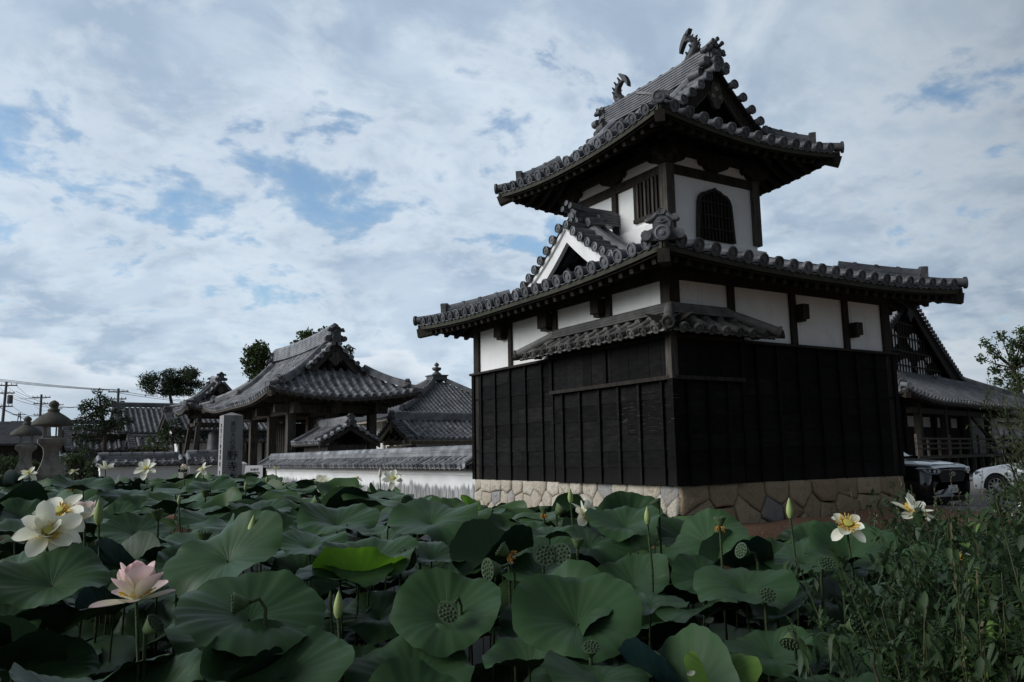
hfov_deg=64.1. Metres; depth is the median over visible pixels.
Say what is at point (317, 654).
lotus leaf
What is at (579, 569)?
lotus leaf
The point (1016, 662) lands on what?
weed plant
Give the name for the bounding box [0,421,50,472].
house
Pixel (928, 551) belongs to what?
lotus leaf
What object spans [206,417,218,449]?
bronze bell
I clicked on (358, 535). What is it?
lotus leaf
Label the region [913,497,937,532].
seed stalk
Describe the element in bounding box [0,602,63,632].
lotus leaf
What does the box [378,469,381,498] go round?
lotus bud
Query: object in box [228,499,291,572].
lotus leaf
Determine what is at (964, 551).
weed plant
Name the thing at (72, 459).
shrub
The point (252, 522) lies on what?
lotus bud
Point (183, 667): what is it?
lotus leaf
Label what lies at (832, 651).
weed plant
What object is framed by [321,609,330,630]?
lotus leaf
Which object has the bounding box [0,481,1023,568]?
ground
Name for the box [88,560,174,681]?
lotus flower
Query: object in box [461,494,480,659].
lotus leaf
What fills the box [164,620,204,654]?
lotus leaf
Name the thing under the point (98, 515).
lotus bud
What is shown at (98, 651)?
lotus leaf
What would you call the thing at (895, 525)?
weed plant
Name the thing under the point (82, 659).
lotus leaf
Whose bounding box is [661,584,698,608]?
lotus leaf
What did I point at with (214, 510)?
lotus leaf
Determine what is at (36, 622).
lotus leaf
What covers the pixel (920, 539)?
weed plant
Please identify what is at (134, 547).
lotus leaf
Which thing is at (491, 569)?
lotus pod
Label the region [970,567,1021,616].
bramble
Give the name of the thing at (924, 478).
parked suv
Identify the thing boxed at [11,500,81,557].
lotus flower
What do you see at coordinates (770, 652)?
lotus leaf
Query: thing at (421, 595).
lotus leaf
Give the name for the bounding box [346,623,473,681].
lotus leaf
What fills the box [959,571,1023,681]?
weed plant
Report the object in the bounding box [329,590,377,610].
lotus leaf
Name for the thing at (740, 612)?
lotus leaf
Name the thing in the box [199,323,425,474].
temple gate
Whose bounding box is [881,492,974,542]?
weed plant
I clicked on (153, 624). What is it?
lotus pod
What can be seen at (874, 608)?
weed plant
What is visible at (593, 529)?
lotus leaf
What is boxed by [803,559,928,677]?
weed plant
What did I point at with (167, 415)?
building
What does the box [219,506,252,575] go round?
lotus leaf
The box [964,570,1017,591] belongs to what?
weed plant
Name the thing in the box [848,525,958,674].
weed plant
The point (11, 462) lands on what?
shrub
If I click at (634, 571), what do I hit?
lotus leaf
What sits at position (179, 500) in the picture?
lotus bud
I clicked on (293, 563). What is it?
lotus leaf
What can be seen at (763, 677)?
lotus leaf
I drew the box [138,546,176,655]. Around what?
lotus leaf
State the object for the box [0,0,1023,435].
sky
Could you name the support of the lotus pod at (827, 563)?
on the pond water
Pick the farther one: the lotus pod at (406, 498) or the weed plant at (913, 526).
the lotus pod at (406, 498)
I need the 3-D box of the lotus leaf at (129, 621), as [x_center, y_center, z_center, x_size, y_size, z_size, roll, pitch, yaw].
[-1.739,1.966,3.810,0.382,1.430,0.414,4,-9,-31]
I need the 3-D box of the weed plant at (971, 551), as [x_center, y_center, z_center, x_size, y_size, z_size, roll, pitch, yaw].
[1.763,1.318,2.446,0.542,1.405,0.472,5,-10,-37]
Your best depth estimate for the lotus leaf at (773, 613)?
3.46 m
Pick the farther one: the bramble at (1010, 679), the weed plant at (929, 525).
the weed plant at (929, 525)
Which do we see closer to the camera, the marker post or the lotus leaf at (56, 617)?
the lotus leaf at (56, 617)
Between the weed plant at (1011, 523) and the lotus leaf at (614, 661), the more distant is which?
the weed plant at (1011, 523)
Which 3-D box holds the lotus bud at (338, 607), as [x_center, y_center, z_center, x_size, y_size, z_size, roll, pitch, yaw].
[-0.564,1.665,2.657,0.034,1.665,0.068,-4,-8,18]
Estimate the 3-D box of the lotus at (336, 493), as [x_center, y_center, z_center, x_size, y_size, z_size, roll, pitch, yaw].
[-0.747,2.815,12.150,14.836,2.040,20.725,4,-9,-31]
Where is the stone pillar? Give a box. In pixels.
[218,412,242,478]
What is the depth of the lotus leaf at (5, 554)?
4.11 m
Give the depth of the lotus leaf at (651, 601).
3.24 m
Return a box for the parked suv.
[903,452,969,503]
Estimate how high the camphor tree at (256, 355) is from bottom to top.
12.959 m
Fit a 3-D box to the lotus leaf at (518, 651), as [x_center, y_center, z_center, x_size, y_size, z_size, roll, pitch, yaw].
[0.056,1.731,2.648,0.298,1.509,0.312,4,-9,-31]
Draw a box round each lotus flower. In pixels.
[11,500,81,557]
[18,467,36,542]
[32,494,91,603]
[68,469,78,480]
[75,500,107,637]
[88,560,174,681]
[96,461,114,476]
[133,459,155,489]
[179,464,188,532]
[196,462,211,481]
[313,475,330,496]
[382,469,402,591]
[572,499,595,527]
[831,513,865,605]
[891,493,934,540]
[955,551,969,569]
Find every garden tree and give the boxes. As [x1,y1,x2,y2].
[141,430,173,451]
[158,414,185,451]
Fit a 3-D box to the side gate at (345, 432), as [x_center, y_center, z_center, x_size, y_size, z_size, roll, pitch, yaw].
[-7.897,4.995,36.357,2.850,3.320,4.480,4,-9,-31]
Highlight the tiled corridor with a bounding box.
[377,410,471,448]
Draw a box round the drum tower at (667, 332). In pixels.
[413,28,967,522]
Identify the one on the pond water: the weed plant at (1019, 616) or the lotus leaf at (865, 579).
the lotus leaf at (865, 579)
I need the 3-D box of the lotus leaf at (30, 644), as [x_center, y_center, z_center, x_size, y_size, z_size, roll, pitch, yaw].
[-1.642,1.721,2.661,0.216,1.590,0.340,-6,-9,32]
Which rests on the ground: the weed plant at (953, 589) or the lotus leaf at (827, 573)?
the weed plant at (953, 589)
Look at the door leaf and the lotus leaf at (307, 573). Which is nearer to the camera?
the lotus leaf at (307, 573)
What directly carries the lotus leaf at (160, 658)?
on the pond water
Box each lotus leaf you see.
[0,497,41,541]
[0,518,24,554]
[0,541,26,555]
[0,542,110,630]
[0,548,45,681]
[0,550,11,559]
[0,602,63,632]
[0,614,41,628]
[0,615,66,681]
[0,635,100,681]
[9,662,95,681]
[15,604,105,633]
[46,600,78,626]
[51,474,114,501]
[63,599,74,605]
[64,570,148,673]
[74,578,145,675]
[77,518,108,623]
[78,532,101,546]
[80,533,94,548]
[90,675,106,680]
[92,501,140,518]
[92,530,159,634]
[94,653,174,681]
[95,512,169,612]
[95,648,101,654]
[96,488,150,502]
[99,565,120,622]
[102,648,203,681]
[113,494,166,612]
[113,601,177,658]
[116,659,146,669]
[118,533,170,547]
[133,584,177,655]
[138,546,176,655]
[156,544,181,572]
[159,528,220,545]
[162,510,282,597]
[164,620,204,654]
[174,569,324,656]
[175,496,212,531]
[176,506,230,514]
[176,509,234,528]
[185,513,233,680]
[186,476,236,495]
[192,517,226,531]
[200,636,283,681]
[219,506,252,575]
[222,618,354,681]
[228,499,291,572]
[256,561,271,569]
[260,506,296,531]
[260,550,289,571]
[267,556,274,564]
[270,554,342,595]
[278,529,347,587]
[289,519,353,596]
[295,562,393,639]
[297,501,379,600]
[312,546,405,645]
[318,535,418,605]
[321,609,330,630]
[327,618,361,638]
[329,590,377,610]
[333,621,354,638]
[334,590,397,644]
[338,644,375,681]
[346,524,380,590]
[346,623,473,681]
[351,525,385,590]
[364,634,399,647]
[369,656,462,681]
[376,521,388,590]
[381,528,413,539]
[386,498,477,545]
[389,568,500,656]
[401,561,443,579]
[414,541,464,568]
[417,535,435,540]
[425,541,480,575]
[449,519,533,681]
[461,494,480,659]
[465,570,483,681]
[469,645,470,662]
[471,663,483,681]
[478,505,506,649]
[479,616,499,638]
[482,636,546,681]
[488,612,525,679]
[491,572,505,585]
[499,559,612,662]
[500,549,530,580]
[500,552,559,663]
[503,522,552,545]
[518,524,578,544]
[523,662,552,681]
[527,536,575,559]
[544,650,648,681]
[551,492,584,517]
[551,524,630,563]
[564,650,660,677]
[575,553,600,567]
[584,505,662,541]
[589,523,602,535]
[597,491,662,554]
[597,553,668,638]
[615,623,739,681]
[637,591,689,647]
[637,593,710,639]
[641,620,673,628]
[655,597,752,627]
[656,517,684,544]
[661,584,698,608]
[664,508,748,604]
[670,553,720,625]
[684,651,761,681]
[693,565,799,632]
[697,601,746,627]
[698,529,773,627]
[724,625,815,681]
[731,609,771,681]
[736,580,811,628]
[743,561,823,627]
[760,672,777,679]
[761,540,836,629]
[766,537,787,554]
[782,520,818,573]
[782,672,890,681]
[783,669,834,680]
[793,629,870,677]
[795,536,809,628]
[799,577,869,622]
[809,521,897,603]
[810,622,866,637]
[813,569,834,576]
[844,559,880,571]
[846,568,876,580]
[848,559,857,580]
[856,595,886,611]
[859,575,884,584]
[863,613,946,674]
[865,582,950,605]
[878,542,955,579]
[930,569,989,585]
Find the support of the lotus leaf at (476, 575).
on the pond water
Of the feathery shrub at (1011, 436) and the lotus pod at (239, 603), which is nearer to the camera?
the lotus pod at (239, 603)
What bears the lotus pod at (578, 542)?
on the pond water
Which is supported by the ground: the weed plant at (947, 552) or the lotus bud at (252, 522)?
the weed plant at (947, 552)
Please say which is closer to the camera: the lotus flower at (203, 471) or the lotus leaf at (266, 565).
the lotus leaf at (266, 565)
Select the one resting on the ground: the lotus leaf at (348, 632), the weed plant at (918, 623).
the weed plant at (918, 623)
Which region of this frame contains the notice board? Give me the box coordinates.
[244,465,262,477]
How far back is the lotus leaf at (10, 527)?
4.89 m
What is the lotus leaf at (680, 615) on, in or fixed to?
on the pond water
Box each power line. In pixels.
[0,379,115,389]
[0,380,106,389]
[0,381,109,390]
[16,391,125,407]
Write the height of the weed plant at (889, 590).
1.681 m
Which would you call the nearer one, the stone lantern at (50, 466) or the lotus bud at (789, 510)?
the lotus bud at (789, 510)
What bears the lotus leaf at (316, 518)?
on the pond water
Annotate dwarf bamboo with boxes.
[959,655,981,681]
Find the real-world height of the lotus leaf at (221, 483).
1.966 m
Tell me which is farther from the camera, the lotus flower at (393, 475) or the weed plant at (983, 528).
the lotus flower at (393, 475)
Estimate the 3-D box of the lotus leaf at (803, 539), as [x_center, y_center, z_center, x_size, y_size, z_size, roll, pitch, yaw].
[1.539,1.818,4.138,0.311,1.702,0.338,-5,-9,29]
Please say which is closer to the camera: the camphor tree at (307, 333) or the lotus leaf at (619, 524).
the lotus leaf at (619, 524)
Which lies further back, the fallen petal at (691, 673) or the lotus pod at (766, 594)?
the lotus pod at (766, 594)
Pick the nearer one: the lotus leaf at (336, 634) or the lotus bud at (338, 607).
the lotus bud at (338, 607)
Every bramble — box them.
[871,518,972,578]
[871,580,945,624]
[872,610,999,681]
[905,614,1023,681]
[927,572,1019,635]
[944,610,1023,681]
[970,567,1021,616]
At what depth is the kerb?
17.23 m
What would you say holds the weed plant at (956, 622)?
on the ground
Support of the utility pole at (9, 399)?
on the ground
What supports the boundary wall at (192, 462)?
on the ground
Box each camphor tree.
[239,339,270,381]
[290,325,355,354]
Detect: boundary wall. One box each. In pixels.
[94,451,184,498]
[183,450,218,496]
[258,445,474,501]
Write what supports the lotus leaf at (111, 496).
on the pond water
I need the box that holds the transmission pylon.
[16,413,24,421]
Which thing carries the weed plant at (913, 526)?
on the ground
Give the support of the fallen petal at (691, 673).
on the lotus leaf at (707, 646)
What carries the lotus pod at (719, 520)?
on the pond water
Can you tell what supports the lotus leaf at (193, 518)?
on the pond water
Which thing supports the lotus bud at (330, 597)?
on the pond water
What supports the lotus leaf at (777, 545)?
on the pond water
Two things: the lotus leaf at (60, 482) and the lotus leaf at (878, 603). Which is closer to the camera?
the lotus leaf at (878, 603)
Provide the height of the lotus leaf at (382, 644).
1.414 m
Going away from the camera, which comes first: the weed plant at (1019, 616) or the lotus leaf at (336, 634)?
the weed plant at (1019, 616)
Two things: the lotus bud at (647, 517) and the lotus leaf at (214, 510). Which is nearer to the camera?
the lotus bud at (647, 517)
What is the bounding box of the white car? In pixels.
[973,458,1022,493]
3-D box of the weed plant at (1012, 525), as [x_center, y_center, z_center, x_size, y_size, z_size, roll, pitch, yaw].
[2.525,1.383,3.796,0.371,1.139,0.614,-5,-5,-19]
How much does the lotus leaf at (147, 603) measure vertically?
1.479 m
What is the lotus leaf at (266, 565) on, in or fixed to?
on the pond water
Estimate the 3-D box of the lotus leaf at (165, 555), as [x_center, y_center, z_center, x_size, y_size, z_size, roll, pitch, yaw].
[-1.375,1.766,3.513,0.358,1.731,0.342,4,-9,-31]
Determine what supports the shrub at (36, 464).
on the ground
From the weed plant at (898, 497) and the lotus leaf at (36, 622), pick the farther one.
the weed plant at (898, 497)
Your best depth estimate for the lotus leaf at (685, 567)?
3.88 m
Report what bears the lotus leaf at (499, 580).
on the pond water
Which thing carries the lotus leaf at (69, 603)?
on the pond water
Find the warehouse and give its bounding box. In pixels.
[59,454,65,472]
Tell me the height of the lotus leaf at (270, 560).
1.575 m
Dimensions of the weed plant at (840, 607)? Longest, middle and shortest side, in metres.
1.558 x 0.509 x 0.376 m
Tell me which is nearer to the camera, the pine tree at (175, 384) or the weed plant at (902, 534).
the weed plant at (902, 534)
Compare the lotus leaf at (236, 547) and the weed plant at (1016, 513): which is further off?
the weed plant at (1016, 513)
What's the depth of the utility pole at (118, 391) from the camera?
84.83 m
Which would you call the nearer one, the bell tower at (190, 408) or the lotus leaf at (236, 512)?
the lotus leaf at (236, 512)
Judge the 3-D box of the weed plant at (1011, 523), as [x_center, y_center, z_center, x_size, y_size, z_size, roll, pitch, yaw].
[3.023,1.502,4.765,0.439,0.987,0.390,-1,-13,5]
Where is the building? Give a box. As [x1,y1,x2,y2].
[158,405,365,475]
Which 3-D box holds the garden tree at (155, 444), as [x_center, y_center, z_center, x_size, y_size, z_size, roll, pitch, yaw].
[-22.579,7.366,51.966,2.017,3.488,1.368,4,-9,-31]
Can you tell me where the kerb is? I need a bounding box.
[927,505,1017,512]
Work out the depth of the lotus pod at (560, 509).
4.78 m
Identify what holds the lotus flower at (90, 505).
on the pond water
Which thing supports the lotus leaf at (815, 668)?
on the pond water
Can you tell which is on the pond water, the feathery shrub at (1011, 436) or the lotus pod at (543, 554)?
the lotus pod at (543, 554)
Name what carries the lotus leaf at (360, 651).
on the pond water
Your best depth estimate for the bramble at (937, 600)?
2.95 m
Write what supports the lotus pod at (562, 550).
on the pond water
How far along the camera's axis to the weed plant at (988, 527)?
3.00 m
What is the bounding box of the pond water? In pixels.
[0,537,863,681]
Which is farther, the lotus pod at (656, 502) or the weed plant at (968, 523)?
the lotus pod at (656, 502)
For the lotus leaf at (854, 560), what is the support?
on the pond water
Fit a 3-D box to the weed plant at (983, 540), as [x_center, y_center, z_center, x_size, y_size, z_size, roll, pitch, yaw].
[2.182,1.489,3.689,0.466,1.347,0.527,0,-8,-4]
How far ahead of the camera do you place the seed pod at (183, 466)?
8.99 m
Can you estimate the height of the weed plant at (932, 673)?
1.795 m
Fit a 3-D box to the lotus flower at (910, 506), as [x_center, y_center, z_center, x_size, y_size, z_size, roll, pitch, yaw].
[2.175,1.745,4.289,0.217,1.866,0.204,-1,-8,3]
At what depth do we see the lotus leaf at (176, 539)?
4.24 m
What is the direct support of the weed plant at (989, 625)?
on the ground
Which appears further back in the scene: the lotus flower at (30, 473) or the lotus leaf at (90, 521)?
the lotus flower at (30, 473)
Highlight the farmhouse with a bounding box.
[60,400,180,479]
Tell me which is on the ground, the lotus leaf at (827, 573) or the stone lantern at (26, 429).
the stone lantern at (26, 429)
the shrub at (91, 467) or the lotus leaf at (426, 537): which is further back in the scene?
the shrub at (91, 467)
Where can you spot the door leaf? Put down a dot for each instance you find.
(300, 427)
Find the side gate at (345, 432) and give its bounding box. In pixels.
[290,413,381,451]
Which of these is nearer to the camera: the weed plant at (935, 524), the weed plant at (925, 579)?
the weed plant at (925, 579)
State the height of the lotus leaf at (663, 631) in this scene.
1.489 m
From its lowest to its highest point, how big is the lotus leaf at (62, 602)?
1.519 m
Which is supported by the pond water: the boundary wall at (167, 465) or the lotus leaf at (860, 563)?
the lotus leaf at (860, 563)
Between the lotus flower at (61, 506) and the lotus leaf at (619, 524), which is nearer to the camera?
the lotus flower at (61, 506)
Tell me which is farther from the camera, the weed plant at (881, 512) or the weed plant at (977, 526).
the weed plant at (881, 512)
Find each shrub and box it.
[0,452,18,477]
[31,457,40,470]
[60,451,88,479]
[83,457,98,478]
[957,349,1023,520]
[977,459,1023,525]
[988,473,1023,528]
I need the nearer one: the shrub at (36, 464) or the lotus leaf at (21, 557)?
the lotus leaf at (21, 557)
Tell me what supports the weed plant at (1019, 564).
on the ground
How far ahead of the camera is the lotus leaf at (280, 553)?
4.11 m
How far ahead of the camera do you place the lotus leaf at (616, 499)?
5.04 m
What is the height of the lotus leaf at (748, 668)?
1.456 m
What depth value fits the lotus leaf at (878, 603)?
3.95 m
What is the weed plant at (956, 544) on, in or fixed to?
on the ground
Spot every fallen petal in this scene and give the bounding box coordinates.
[687,670,694,675]
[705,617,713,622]
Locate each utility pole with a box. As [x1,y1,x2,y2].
[0,382,17,420]
[33,394,50,415]
[108,388,128,407]
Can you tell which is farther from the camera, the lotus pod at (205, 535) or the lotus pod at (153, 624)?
the lotus pod at (205, 535)
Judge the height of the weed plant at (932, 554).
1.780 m
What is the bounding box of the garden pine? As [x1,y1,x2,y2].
[68,387,133,455]
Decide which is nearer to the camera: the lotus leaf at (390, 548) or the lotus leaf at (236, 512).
the lotus leaf at (390, 548)
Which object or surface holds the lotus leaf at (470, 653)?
on the pond water
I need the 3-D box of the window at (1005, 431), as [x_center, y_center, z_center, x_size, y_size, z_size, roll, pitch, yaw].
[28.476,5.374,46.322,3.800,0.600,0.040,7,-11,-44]
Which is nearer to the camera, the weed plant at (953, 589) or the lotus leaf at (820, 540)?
the weed plant at (953, 589)
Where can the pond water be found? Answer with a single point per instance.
(477, 650)
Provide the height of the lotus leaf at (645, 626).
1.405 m
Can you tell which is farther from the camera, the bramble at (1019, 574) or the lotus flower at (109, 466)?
the lotus flower at (109, 466)
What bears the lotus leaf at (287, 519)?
on the pond water
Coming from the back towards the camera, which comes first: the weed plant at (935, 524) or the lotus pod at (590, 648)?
the weed plant at (935, 524)
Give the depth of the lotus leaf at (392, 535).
4.93 m
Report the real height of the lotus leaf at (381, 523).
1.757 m
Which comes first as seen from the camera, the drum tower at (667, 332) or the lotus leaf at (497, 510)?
the lotus leaf at (497, 510)
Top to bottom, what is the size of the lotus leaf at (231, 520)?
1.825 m
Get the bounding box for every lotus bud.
[90,500,103,676]
[172,494,180,652]
[248,515,255,571]
[328,590,333,633]
[333,590,343,681]
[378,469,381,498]
[568,489,572,524]
[644,506,653,649]
[786,498,799,625]
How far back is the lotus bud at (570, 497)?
5.19 m
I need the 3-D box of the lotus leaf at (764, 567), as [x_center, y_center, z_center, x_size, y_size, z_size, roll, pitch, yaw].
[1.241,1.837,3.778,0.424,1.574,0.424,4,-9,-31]
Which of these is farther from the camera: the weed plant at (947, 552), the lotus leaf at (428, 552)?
the lotus leaf at (428, 552)
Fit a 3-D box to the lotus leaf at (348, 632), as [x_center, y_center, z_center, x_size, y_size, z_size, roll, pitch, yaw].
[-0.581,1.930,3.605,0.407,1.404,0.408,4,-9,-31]
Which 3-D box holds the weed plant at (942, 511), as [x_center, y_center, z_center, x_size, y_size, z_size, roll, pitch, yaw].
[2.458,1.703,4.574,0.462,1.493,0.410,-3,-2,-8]
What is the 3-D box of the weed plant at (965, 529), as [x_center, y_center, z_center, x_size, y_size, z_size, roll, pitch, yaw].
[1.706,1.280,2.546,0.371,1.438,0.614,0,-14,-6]
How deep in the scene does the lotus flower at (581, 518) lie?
5.16 m
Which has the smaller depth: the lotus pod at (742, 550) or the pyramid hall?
the lotus pod at (742, 550)
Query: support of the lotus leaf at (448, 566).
on the pond water
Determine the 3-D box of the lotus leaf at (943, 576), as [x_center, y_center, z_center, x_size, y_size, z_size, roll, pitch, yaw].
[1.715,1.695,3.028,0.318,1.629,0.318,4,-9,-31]
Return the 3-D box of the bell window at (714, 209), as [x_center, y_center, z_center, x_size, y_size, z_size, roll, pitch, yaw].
[4.529,-2.823,18.233,1.140,1.220,0.090,4,-9,-31]
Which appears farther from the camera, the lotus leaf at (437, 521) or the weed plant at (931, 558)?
the lotus leaf at (437, 521)
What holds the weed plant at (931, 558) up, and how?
on the ground
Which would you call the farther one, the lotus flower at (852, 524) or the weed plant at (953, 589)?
the lotus flower at (852, 524)
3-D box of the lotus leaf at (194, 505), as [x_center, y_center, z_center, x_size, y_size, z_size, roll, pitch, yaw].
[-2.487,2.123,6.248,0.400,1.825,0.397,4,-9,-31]
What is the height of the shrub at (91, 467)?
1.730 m
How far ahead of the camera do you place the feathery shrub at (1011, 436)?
6.27 m
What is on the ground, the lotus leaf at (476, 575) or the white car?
the white car
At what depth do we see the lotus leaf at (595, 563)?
4.72 m
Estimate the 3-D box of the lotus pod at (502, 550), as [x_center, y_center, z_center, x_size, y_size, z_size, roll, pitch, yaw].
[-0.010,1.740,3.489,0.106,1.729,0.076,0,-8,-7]
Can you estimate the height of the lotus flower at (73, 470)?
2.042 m
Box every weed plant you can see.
[779,591,945,681]
[783,535,905,674]
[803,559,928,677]
[816,545,1019,681]
[828,578,895,632]
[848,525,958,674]
[848,566,945,676]
[860,595,1023,681]
[865,481,934,534]
[865,500,927,585]
[866,548,1021,681]
[870,527,927,579]
[872,574,1003,681]
[876,514,977,595]
[876,588,939,616]
[878,505,996,650]
[878,513,963,617]
[879,524,981,680]
[880,620,996,679]
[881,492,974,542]
[883,615,993,681]
[886,502,916,550]
[889,489,938,540]
[903,522,955,567]
[904,554,1023,606]
[906,518,1020,587]
[906,551,1021,624]
[911,510,1023,681]
[912,506,1006,551]
[913,548,940,587]
[914,527,1016,576]
[923,505,970,546]
[923,517,982,532]
[930,500,1020,605]
[930,513,1023,566]
[941,525,1016,605]
[945,578,988,681]
[951,519,1023,637]
[953,550,1020,639]
[957,542,1022,681]
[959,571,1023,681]
[964,544,1016,665]
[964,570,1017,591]
[965,531,1008,567]
[966,589,1014,668]
[967,515,1016,597]
[968,515,990,561]
[976,501,1023,681]
[988,513,1022,568]
[992,512,1023,539]
[997,580,1023,678]
[1004,541,1023,568]
[1005,513,1022,539]
[1005,605,1023,670]
[1006,515,1020,539]
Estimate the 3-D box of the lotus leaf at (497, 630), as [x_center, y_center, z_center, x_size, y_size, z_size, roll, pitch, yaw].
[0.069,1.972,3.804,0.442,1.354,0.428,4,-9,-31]
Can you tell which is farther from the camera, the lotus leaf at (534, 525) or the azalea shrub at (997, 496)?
the azalea shrub at (997, 496)
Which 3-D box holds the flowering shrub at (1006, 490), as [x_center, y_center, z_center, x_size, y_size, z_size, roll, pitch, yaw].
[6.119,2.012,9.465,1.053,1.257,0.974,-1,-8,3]
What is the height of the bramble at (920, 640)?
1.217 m
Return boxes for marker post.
[242,462,246,474]
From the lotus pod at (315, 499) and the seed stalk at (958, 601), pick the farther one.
the lotus pod at (315, 499)
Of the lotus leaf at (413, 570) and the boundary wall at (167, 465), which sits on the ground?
the boundary wall at (167, 465)
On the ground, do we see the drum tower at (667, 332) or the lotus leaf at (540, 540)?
the drum tower at (667, 332)
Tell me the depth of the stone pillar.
21.89 m
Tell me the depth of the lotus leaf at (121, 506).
5.88 m
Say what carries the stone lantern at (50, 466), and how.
on the ground
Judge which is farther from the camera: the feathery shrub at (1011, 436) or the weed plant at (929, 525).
the feathery shrub at (1011, 436)
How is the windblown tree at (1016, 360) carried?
on the ground
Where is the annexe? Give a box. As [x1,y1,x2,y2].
[932,376,1023,464]
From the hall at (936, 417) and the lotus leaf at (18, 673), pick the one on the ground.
the hall at (936, 417)
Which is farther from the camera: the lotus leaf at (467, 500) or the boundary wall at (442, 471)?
the boundary wall at (442, 471)
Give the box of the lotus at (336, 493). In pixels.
[0,469,903,681]
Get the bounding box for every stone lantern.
[10,416,42,480]
[31,400,73,481]
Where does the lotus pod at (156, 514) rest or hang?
on the pond water
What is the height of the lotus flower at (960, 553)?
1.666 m
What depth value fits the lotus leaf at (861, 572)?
5.47 m
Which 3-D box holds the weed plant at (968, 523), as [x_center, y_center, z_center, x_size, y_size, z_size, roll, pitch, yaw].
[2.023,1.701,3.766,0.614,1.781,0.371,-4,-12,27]
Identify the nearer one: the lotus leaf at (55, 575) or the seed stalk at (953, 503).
the lotus leaf at (55, 575)
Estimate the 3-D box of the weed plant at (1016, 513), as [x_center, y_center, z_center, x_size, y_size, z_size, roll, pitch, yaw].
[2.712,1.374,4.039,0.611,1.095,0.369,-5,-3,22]
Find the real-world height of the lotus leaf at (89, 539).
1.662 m
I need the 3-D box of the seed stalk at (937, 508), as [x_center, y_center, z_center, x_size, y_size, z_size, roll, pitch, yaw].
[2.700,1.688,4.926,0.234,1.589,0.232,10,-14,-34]
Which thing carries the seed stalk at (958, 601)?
on the ground
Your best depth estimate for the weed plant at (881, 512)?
4.92 m
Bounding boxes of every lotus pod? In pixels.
[142,613,163,679]
[149,508,164,656]
[195,530,212,540]
[200,489,210,502]
[231,592,266,626]
[311,495,321,503]
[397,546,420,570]
[399,495,412,587]
[436,596,462,623]
[481,558,517,681]
[495,541,518,681]
[533,543,554,573]
[539,506,548,523]
[552,542,570,564]
[555,503,566,526]
[571,537,584,559]
[582,640,599,665]
[650,498,661,553]
[713,516,727,639]
[735,542,765,681]
[758,586,775,681]
[780,622,798,681]
[819,556,835,630]
[833,557,848,633]
[837,613,867,677]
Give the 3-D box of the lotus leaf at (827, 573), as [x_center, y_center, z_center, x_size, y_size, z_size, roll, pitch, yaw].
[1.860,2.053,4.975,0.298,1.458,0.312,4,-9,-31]
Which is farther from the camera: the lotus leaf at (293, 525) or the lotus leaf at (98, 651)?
the lotus leaf at (293, 525)
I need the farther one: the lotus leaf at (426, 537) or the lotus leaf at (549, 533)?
the lotus leaf at (426, 537)
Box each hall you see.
[355,362,471,448]
[889,305,1023,480]
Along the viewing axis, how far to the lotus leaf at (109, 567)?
4.57 m
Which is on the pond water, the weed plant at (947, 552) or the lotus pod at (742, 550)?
the lotus pod at (742, 550)
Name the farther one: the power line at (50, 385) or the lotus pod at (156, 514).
the power line at (50, 385)
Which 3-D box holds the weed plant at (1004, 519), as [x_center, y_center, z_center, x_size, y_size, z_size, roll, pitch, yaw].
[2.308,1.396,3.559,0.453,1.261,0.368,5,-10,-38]
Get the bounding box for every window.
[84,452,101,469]
[633,174,659,224]
[696,188,735,243]
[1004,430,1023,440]
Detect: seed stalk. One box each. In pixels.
[871,478,907,539]
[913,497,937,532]
[933,489,952,536]
[937,493,969,522]
[948,514,988,681]
[949,468,983,534]
[975,542,1008,654]
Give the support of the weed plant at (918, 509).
on the ground
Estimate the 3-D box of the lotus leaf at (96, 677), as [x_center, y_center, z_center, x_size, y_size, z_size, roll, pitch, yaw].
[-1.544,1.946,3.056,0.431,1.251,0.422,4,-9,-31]
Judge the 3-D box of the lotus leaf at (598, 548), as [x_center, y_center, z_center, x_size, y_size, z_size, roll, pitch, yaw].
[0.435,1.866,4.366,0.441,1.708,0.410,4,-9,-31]
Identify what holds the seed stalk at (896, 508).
on the ground
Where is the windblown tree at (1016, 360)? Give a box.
[974,325,1023,392]
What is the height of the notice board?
1.280 m
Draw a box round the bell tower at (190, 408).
[170,372,246,477]
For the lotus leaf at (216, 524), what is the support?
on the pond water
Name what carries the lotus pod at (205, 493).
on the pond water
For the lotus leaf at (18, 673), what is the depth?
2.38 m
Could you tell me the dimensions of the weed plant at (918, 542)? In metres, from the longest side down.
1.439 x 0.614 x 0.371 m
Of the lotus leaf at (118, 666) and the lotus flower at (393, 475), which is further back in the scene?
the lotus flower at (393, 475)
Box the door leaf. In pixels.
[295,423,305,452]
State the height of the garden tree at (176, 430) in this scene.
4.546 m
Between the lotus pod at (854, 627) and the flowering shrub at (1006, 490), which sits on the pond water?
the lotus pod at (854, 627)
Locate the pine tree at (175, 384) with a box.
[135,364,206,402]
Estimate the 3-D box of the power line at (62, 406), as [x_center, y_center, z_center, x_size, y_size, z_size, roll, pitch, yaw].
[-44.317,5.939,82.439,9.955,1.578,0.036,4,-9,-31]
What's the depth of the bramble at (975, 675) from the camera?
2.31 m

